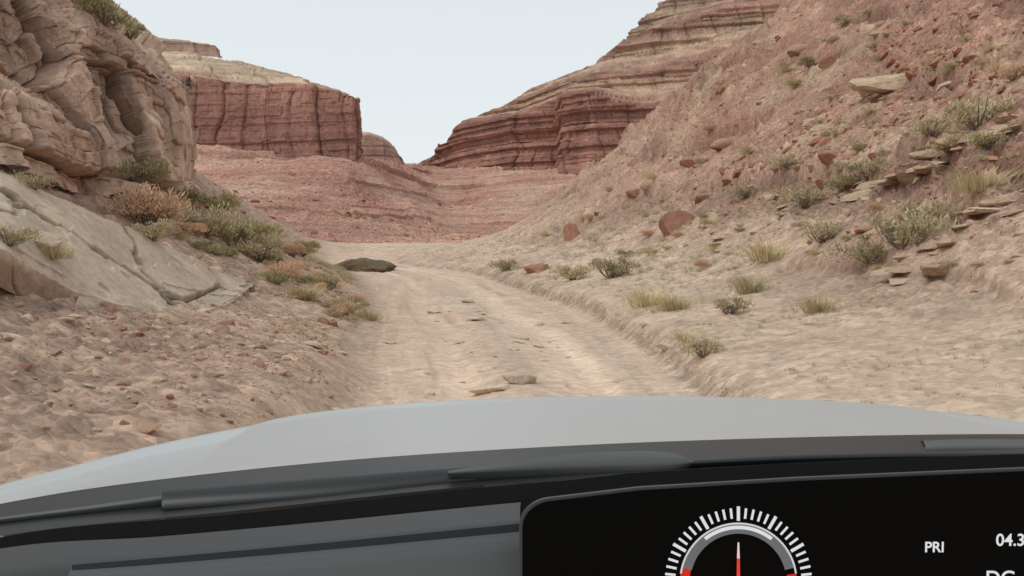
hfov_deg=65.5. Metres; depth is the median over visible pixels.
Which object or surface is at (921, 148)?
ledge stone
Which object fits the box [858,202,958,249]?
shrub
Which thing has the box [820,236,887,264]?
shrub
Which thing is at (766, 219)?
ledge stone
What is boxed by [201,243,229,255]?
shrub
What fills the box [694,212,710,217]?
grass clump
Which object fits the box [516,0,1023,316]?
rubble
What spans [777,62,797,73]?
grass clump
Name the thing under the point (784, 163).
shrub
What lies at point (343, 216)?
rubble
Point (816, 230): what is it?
shrub
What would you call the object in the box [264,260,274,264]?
shrub
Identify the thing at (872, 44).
shrub
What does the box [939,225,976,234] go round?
ledge stone
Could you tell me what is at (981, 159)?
shrub
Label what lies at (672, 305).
grass clump
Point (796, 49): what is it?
boulder
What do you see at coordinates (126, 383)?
stone
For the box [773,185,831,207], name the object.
shrub
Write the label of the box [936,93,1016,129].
shrub
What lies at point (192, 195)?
shrub
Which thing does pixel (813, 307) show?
grass clump
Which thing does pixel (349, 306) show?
shrub
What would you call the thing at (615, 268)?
shrub
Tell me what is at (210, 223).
shrub
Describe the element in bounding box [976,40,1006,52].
grass clump
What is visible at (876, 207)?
shrub
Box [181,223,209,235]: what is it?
shrub
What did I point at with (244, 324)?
stone
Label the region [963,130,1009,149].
shrub
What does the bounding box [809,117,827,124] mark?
shrub
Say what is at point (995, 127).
ledge stone
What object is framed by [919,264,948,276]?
boulder
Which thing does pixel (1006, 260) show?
shrub
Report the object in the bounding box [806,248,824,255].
grass clump
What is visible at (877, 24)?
shrub
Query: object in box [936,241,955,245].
ledge stone
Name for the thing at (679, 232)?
shrub
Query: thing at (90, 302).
stone
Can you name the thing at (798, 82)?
shrub
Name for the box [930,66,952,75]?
grass clump
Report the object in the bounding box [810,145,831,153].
boulder
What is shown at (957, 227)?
ledge stone
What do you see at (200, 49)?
mesa
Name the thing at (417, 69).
sky
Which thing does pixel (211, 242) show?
shrub
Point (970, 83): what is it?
boulder
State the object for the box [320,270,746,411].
gravel
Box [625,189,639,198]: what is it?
boulder
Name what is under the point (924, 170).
ledge stone
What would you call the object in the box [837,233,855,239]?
shrub
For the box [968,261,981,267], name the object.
shrub
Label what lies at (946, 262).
shrub
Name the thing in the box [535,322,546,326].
stone
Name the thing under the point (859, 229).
boulder
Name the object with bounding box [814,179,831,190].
boulder
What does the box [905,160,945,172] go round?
ledge stone
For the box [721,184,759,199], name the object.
shrub
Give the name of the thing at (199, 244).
shrub
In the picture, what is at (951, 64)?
shrub
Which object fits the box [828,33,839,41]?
grass clump
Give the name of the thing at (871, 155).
boulder
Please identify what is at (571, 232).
boulder
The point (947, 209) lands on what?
shrub
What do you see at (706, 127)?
shrub
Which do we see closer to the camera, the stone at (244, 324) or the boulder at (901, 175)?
the stone at (244, 324)
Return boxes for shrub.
[0,224,42,246]
[11,169,57,189]
[72,0,140,32]
[88,181,193,230]
[105,156,174,186]
[123,20,146,39]
[132,217,177,241]
[160,185,226,210]
[170,230,196,238]
[174,201,248,237]
[176,221,196,229]
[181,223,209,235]
[184,199,202,210]
[188,240,207,248]
[191,189,242,213]
[194,240,216,245]
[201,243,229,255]
[210,217,288,247]
[222,247,239,256]
[230,233,286,261]
[258,258,312,280]
[259,270,290,282]
[262,254,287,263]
[263,238,285,248]
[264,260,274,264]
[266,275,288,284]
[282,246,307,256]
[283,242,304,254]
[289,289,316,299]
[291,239,320,256]
[291,273,318,283]
[300,261,312,268]
[309,271,327,276]
[309,282,326,290]
[310,272,353,290]
[319,298,345,307]
[321,308,345,316]
[326,295,370,312]
[329,305,348,315]
[331,301,356,314]
[334,282,343,288]
[345,293,366,302]
[486,257,519,270]
[549,265,591,280]
[583,213,592,220]
[588,256,642,278]
[613,248,631,255]
[633,211,651,216]
[638,185,649,190]
[639,246,660,253]
[640,229,654,235]
[660,245,672,250]
[671,230,682,236]
[677,334,726,357]
[692,259,711,268]
[694,157,708,163]
[699,123,716,131]
[711,295,755,313]
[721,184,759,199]
[734,227,745,231]
[771,155,799,169]
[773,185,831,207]
[785,78,804,86]
[788,220,811,228]
[796,55,817,67]
[801,218,847,243]
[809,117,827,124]
[819,131,831,137]
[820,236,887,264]
[821,37,834,42]
[823,94,834,100]
[823,173,860,191]
[828,12,845,21]
[829,155,887,180]
[830,130,842,137]
[836,17,849,26]
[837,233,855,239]
[851,144,867,151]
[857,92,873,96]
[857,232,872,239]
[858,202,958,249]
[861,8,871,15]
[865,40,877,48]
[865,201,886,212]
[873,20,882,26]
[875,149,891,156]
[887,92,906,99]
[891,193,967,227]
[893,212,903,221]
[897,18,914,25]
[908,116,953,136]
[910,64,917,70]
[925,134,959,154]
[934,257,959,267]
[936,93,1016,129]
[943,127,962,134]
[945,62,957,68]
[957,34,972,40]
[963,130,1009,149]
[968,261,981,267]
[970,56,981,64]
[975,155,990,160]
[976,60,986,65]
[995,60,1023,80]
[1004,259,1014,263]
[1005,188,1020,192]
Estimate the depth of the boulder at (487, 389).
10.82 m
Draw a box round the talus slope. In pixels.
[193,144,576,242]
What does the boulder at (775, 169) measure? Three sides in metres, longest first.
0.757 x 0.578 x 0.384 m
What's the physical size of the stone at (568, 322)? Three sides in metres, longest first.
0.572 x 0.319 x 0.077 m
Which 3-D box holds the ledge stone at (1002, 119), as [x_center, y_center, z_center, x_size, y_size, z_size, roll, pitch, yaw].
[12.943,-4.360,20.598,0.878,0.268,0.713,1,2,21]
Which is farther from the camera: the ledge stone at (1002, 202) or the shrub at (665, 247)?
the shrub at (665, 247)
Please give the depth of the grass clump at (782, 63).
71.82 m
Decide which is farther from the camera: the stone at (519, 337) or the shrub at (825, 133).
the shrub at (825, 133)
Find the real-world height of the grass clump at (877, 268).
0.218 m
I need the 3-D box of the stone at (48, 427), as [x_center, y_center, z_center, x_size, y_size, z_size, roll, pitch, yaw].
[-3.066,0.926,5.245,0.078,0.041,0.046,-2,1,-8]
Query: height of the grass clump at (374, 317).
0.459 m
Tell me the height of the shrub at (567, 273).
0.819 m
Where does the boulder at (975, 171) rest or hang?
on the ground at (754, 362)
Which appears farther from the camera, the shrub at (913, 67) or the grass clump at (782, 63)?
the grass clump at (782, 63)
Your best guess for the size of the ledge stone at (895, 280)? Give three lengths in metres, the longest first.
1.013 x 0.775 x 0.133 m
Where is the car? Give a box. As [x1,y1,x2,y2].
[0,396,1023,575]
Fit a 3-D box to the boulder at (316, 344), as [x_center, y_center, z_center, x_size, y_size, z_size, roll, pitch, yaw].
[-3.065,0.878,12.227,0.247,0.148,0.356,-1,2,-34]
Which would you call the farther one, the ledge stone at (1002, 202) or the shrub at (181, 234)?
the shrub at (181, 234)
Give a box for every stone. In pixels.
[42,425,51,429]
[46,402,52,407]
[50,349,61,355]
[51,387,59,391]
[76,295,103,308]
[78,407,93,413]
[83,383,96,388]
[92,428,101,431]
[115,381,131,385]
[119,420,129,424]
[122,404,135,408]
[124,400,138,404]
[136,332,144,336]
[167,353,176,357]
[167,403,177,407]
[198,342,212,348]
[238,322,248,326]
[289,321,306,325]
[317,351,328,354]
[337,350,347,355]
[383,341,395,343]
[422,390,435,394]
[427,311,440,313]
[453,340,466,342]
[462,299,474,302]
[511,335,528,339]
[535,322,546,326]
[558,321,573,323]
[709,241,723,246]
[716,232,737,240]
[760,215,779,222]
[775,201,800,209]
[839,188,871,202]
[855,180,876,189]
[869,266,898,275]
[875,179,897,186]
[884,173,897,179]
[885,265,911,272]
[888,276,909,285]
[892,254,920,260]
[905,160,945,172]
[907,149,941,159]
[912,165,949,173]
[916,145,931,150]
[916,241,941,250]
[935,130,970,147]
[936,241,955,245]
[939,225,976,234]
[939,237,969,246]
[947,222,981,229]
[950,145,962,150]
[956,131,979,143]
[961,206,983,214]
[978,192,1022,206]
[982,130,1003,135]
[982,209,1023,221]
[989,124,1006,129]
[990,125,1007,132]
[993,114,1018,123]
[995,199,1015,205]
[995,200,1009,205]
[1009,124,1021,129]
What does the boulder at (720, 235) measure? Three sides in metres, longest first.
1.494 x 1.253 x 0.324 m
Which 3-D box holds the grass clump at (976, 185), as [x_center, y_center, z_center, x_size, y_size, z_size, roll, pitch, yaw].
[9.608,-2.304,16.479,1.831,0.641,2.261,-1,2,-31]
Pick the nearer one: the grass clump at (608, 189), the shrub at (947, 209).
the shrub at (947, 209)
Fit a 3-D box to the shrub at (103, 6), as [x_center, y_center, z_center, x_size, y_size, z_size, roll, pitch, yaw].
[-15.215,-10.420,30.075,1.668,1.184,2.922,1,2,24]
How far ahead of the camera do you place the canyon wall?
26.89 m
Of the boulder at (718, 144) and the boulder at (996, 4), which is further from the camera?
the boulder at (718, 144)
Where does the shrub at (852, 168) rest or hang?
on the ground at (754, 362)
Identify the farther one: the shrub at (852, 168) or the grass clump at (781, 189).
the grass clump at (781, 189)
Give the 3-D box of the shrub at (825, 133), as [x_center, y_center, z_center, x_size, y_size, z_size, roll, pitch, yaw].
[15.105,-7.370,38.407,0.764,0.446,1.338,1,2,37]
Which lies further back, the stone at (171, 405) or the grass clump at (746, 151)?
the grass clump at (746, 151)
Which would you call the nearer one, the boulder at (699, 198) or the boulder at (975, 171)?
the boulder at (975, 171)
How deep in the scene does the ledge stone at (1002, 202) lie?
15.67 m
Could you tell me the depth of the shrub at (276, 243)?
35.74 m
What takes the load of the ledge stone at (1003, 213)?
on the ground at (754, 362)
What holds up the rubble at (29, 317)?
on the ground at (754, 362)
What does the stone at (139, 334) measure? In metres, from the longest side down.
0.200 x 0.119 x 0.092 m
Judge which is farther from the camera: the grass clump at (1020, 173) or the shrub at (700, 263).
the shrub at (700, 263)
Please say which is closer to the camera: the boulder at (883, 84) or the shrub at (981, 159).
the shrub at (981, 159)
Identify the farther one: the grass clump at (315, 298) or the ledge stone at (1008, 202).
the grass clump at (315, 298)
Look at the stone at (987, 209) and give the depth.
15.83 m
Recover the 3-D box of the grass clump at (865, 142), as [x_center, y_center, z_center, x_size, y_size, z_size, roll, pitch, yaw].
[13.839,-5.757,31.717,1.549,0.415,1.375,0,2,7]
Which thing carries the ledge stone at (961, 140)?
on the ground at (754, 362)
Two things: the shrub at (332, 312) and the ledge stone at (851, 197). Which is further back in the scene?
the ledge stone at (851, 197)
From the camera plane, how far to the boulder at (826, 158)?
33.07 m
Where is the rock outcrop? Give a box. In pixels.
[0,172,254,312]
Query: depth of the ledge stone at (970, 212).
16.04 m
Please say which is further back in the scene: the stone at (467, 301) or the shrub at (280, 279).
the stone at (467, 301)
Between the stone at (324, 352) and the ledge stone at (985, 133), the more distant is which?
the ledge stone at (985, 133)
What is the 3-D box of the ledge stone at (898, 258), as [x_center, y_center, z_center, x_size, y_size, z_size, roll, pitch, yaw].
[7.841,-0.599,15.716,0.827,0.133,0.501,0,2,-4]
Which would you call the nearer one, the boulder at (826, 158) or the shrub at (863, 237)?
the shrub at (863, 237)
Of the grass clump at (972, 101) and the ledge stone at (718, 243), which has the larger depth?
the ledge stone at (718, 243)
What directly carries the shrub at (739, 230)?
on the ground at (754, 362)
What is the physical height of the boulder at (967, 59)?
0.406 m
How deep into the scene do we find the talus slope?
314.36 m
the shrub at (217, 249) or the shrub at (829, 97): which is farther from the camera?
the shrub at (829, 97)
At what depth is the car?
0.84 m
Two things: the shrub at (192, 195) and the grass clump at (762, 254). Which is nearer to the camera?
the grass clump at (762, 254)
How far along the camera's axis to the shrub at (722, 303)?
16.54 m
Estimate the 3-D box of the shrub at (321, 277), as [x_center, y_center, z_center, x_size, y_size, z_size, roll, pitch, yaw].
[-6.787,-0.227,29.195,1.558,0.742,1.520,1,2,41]
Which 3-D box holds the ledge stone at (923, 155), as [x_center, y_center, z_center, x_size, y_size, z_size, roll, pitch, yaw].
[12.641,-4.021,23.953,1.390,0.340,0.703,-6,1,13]
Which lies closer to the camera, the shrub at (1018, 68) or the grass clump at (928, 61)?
the shrub at (1018, 68)
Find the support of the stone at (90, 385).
on the ground at (754, 362)
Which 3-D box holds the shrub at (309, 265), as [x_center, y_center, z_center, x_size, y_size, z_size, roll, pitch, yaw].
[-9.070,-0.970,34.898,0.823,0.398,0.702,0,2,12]
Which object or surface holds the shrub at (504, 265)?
on the ground at (754, 362)
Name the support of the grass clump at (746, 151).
on the ground at (754, 362)
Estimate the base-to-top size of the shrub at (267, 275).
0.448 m
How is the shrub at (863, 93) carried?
on the ground at (754, 362)
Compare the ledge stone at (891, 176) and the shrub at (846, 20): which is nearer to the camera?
the ledge stone at (891, 176)
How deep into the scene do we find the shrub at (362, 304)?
23.63 m
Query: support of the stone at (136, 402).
on the ground at (754, 362)
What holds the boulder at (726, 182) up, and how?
on the ground at (754, 362)
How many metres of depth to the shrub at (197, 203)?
35.31 m
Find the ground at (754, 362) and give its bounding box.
[0,0,1023,484]
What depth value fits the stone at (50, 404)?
5.98 m
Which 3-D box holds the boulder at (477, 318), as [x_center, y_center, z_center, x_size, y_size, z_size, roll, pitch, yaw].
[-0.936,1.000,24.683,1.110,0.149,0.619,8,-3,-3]
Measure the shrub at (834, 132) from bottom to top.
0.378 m
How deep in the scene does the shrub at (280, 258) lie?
31.81 m
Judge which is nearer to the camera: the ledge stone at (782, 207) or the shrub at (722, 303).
the shrub at (722, 303)
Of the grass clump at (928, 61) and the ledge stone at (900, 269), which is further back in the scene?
the grass clump at (928, 61)
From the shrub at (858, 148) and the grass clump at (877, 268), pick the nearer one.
the grass clump at (877, 268)
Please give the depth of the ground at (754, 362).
17.40 m
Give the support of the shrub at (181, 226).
on the ground at (754, 362)
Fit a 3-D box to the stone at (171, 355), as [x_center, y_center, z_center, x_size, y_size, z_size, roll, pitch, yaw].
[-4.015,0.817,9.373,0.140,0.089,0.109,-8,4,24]
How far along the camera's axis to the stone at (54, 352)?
7.84 m
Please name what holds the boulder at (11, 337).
on the ground at (754, 362)
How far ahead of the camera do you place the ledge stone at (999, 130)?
20.44 m
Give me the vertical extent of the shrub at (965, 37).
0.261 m
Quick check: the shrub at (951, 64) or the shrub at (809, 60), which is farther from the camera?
the shrub at (809, 60)
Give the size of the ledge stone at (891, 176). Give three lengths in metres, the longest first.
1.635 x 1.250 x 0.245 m
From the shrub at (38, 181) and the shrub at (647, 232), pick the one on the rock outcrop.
the shrub at (38, 181)
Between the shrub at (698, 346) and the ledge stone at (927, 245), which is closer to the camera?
the shrub at (698, 346)
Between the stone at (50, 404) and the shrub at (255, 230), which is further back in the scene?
the shrub at (255, 230)
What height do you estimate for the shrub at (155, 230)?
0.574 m
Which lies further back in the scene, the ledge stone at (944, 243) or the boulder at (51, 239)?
the ledge stone at (944, 243)
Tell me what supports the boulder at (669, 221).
on the ground at (754, 362)
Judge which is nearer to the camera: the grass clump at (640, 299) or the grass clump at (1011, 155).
the grass clump at (1011, 155)
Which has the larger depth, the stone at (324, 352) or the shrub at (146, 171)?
the shrub at (146, 171)
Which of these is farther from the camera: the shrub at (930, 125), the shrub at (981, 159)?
the shrub at (930, 125)
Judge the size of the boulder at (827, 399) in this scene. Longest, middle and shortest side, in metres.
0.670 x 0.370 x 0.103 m
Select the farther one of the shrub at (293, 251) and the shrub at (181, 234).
the shrub at (293, 251)
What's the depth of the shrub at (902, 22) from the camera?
48.81 m
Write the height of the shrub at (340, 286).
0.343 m
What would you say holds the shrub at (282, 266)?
on the ground at (754, 362)
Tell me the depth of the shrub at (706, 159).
61.09 m
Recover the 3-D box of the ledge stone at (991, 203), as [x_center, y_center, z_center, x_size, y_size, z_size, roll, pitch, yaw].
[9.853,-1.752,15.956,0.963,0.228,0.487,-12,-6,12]
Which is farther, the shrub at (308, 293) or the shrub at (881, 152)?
the shrub at (881, 152)
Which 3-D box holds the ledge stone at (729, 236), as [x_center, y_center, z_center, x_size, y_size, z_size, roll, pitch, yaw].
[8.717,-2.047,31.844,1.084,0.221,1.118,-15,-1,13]
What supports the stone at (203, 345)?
on the ground at (754, 362)
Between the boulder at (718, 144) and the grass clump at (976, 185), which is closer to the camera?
the grass clump at (976, 185)
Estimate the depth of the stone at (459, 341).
18.25 m
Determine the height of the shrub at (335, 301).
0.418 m
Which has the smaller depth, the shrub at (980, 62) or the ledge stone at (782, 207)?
the shrub at (980, 62)
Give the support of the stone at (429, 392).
on the ground at (754, 362)
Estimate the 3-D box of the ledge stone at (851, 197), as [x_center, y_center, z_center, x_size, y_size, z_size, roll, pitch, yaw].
[11.969,-3.190,27.371,1.348,0.468,0.915,1,2,37]
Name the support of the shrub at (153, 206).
on the ground at (754, 362)
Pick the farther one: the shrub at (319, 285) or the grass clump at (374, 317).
the shrub at (319, 285)
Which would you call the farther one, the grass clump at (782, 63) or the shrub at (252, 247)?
the grass clump at (782, 63)
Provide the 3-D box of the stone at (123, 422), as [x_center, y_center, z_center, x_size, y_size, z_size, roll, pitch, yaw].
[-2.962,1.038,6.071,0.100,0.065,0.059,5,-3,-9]
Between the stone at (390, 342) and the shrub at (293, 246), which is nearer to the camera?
the stone at (390, 342)
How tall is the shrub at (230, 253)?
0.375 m
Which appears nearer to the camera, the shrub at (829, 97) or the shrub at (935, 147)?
the shrub at (935, 147)
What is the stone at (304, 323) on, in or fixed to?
on the ground at (754, 362)
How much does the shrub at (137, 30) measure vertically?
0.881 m
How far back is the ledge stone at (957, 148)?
22.19 m
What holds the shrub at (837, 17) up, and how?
on the ground at (754, 362)
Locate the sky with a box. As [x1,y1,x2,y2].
[113,0,664,163]
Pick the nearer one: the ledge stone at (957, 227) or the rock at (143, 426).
the rock at (143, 426)
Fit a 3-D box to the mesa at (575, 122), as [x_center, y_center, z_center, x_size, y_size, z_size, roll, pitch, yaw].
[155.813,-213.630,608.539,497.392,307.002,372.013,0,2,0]
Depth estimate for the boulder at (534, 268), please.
47.97 m
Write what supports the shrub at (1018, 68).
on the ground at (754, 362)
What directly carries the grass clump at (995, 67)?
on the ground at (754, 362)
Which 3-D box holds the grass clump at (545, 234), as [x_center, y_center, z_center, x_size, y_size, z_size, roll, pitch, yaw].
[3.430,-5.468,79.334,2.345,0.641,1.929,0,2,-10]
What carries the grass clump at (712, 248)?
on the ground at (754, 362)
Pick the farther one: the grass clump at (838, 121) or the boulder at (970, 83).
the grass clump at (838, 121)
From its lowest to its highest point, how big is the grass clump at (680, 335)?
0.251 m
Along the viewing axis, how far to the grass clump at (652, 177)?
65.61 m
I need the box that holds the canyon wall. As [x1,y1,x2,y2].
[0,0,196,195]
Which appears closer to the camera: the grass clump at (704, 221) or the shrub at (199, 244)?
the shrub at (199, 244)
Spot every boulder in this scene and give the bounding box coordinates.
[0,332,24,341]
[30,229,61,251]
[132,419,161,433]
[304,341,323,348]
[335,258,396,272]
[464,316,492,320]
[468,384,509,394]
[503,373,536,384]
[523,264,548,273]
[563,223,579,240]
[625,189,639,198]
[654,343,672,350]
[659,210,694,236]
[679,159,697,167]
[695,195,709,204]
[710,138,732,150]
[710,232,732,240]
[722,179,730,186]
[769,164,778,171]
[787,44,809,57]
[795,398,846,401]
[807,236,815,244]
[808,165,813,172]
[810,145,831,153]
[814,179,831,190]
[818,49,841,69]
[818,150,842,166]
[848,73,906,93]
[855,221,874,232]
[868,152,878,160]
[894,161,929,182]
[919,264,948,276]
[962,55,978,63]
[967,165,984,178]
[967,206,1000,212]
[968,80,976,87]
[992,2,1001,6]
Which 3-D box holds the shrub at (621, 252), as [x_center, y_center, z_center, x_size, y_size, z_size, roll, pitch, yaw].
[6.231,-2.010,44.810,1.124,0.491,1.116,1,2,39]
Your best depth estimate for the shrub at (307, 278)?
27.87 m
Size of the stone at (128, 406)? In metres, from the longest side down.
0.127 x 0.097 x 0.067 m
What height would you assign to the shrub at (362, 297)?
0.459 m
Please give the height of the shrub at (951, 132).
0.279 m
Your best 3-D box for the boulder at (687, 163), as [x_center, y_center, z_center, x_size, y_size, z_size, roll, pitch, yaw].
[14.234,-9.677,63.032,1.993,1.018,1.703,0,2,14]
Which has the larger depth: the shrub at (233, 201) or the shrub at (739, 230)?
the shrub at (233, 201)
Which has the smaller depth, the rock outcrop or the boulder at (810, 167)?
the rock outcrop
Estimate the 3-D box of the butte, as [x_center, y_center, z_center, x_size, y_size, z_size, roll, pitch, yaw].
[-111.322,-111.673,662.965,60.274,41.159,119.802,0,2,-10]
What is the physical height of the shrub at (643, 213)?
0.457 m
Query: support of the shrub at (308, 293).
on the ground at (754, 362)
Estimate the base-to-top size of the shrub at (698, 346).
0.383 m
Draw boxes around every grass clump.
[35,239,84,258]
[269,282,334,300]
[353,307,390,320]
[539,231,552,236]
[600,185,616,191]
[620,286,681,307]
[640,170,662,179]
[644,289,709,311]
[665,328,702,341]
[688,150,699,155]
[691,217,716,223]
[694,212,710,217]
[703,243,725,251]
[725,237,799,261]
[726,272,780,294]
[734,144,756,154]
[771,184,791,193]
[775,59,790,67]
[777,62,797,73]
[786,291,852,313]
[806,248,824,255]
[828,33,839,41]
[831,119,847,124]
[840,139,868,149]
[855,106,877,115]
[861,52,881,63]
[862,262,886,271]
[918,55,938,68]
[929,162,1022,194]
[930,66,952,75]
[962,97,985,106]
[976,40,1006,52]
[979,60,1010,70]
[1005,151,1018,156]
[1008,167,1022,176]
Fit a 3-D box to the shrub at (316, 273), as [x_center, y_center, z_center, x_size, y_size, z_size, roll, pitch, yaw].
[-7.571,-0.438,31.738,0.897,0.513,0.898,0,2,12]
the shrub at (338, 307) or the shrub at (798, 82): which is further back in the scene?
the shrub at (798, 82)
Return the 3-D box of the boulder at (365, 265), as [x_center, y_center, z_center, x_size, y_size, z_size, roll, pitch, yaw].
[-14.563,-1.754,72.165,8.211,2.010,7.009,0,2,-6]
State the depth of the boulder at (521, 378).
11.25 m
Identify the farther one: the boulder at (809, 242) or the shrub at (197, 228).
the shrub at (197, 228)
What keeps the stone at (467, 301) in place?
on the ground at (754, 362)
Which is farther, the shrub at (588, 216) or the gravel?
the shrub at (588, 216)
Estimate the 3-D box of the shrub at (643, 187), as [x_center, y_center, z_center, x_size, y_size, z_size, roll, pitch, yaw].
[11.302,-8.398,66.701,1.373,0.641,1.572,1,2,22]
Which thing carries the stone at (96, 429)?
on the ground at (754, 362)
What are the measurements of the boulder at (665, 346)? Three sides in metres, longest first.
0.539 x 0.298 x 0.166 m
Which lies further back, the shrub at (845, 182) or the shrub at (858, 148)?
the shrub at (858, 148)
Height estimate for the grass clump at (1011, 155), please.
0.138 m
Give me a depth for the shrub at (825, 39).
63.95 m
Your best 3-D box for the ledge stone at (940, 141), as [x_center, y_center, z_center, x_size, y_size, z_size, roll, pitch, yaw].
[12.779,-4.227,22.732,1.321,0.428,0.668,-12,2,11]
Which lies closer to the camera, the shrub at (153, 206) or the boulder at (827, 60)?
the shrub at (153, 206)
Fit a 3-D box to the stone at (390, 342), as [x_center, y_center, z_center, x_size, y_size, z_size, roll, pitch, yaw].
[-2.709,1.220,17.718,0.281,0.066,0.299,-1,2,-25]
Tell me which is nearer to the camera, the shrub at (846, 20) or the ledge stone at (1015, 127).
the ledge stone at (1015, 127)
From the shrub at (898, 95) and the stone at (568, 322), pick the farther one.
the shrub at (898, 95)
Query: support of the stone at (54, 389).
on the ground at (754, 362)
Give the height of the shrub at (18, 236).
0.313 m
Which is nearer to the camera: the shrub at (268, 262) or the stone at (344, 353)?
the stone at (344, 353)
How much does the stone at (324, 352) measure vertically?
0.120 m
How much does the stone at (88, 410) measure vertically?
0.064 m
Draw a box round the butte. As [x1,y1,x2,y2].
[361,132,404,164]
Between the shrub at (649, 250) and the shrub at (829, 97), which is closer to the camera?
the shrub at (649, 250)
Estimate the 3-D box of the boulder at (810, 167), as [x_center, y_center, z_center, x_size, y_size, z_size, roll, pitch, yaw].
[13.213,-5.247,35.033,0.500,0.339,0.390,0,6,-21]
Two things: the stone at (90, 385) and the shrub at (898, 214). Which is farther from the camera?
the shrub at (898, 214)
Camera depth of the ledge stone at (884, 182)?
25.15 m
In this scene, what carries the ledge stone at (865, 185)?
on the ledge stone at (851, 197)
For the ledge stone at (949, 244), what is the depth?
14.73 m
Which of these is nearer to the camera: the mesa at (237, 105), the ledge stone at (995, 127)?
the ledge stone at (995, 127)
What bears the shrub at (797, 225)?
on the ground at (754, 362)
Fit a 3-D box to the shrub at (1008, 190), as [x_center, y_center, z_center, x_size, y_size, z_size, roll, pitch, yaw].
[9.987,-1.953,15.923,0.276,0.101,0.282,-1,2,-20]
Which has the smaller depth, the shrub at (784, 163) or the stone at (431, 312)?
the stone at (431, 312)
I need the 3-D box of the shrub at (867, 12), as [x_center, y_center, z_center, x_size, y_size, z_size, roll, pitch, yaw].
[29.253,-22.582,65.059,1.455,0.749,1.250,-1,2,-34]
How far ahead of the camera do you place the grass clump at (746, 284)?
19.79 m
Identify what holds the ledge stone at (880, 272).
on the ground at (754, 362)
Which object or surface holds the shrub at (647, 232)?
on the ground at (754, 362)
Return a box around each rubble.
[0,166,350,427]
[204,147,569,242]
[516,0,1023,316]
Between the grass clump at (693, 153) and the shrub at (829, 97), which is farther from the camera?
the grass clump at (693, 153)
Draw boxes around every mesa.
[159,38,221,57]
[161,51,362,161]
[419,0,784,174]
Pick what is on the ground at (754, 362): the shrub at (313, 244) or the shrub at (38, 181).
the shrub at (313, 244)
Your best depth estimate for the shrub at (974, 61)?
29.97 m
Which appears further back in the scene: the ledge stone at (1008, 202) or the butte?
the butte
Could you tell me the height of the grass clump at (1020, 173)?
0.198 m
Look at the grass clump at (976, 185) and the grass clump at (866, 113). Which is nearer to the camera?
the grass clump at (976, 185)
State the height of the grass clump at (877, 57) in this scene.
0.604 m
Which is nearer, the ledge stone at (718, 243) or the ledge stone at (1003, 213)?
the ledge stone at (1003, 213)

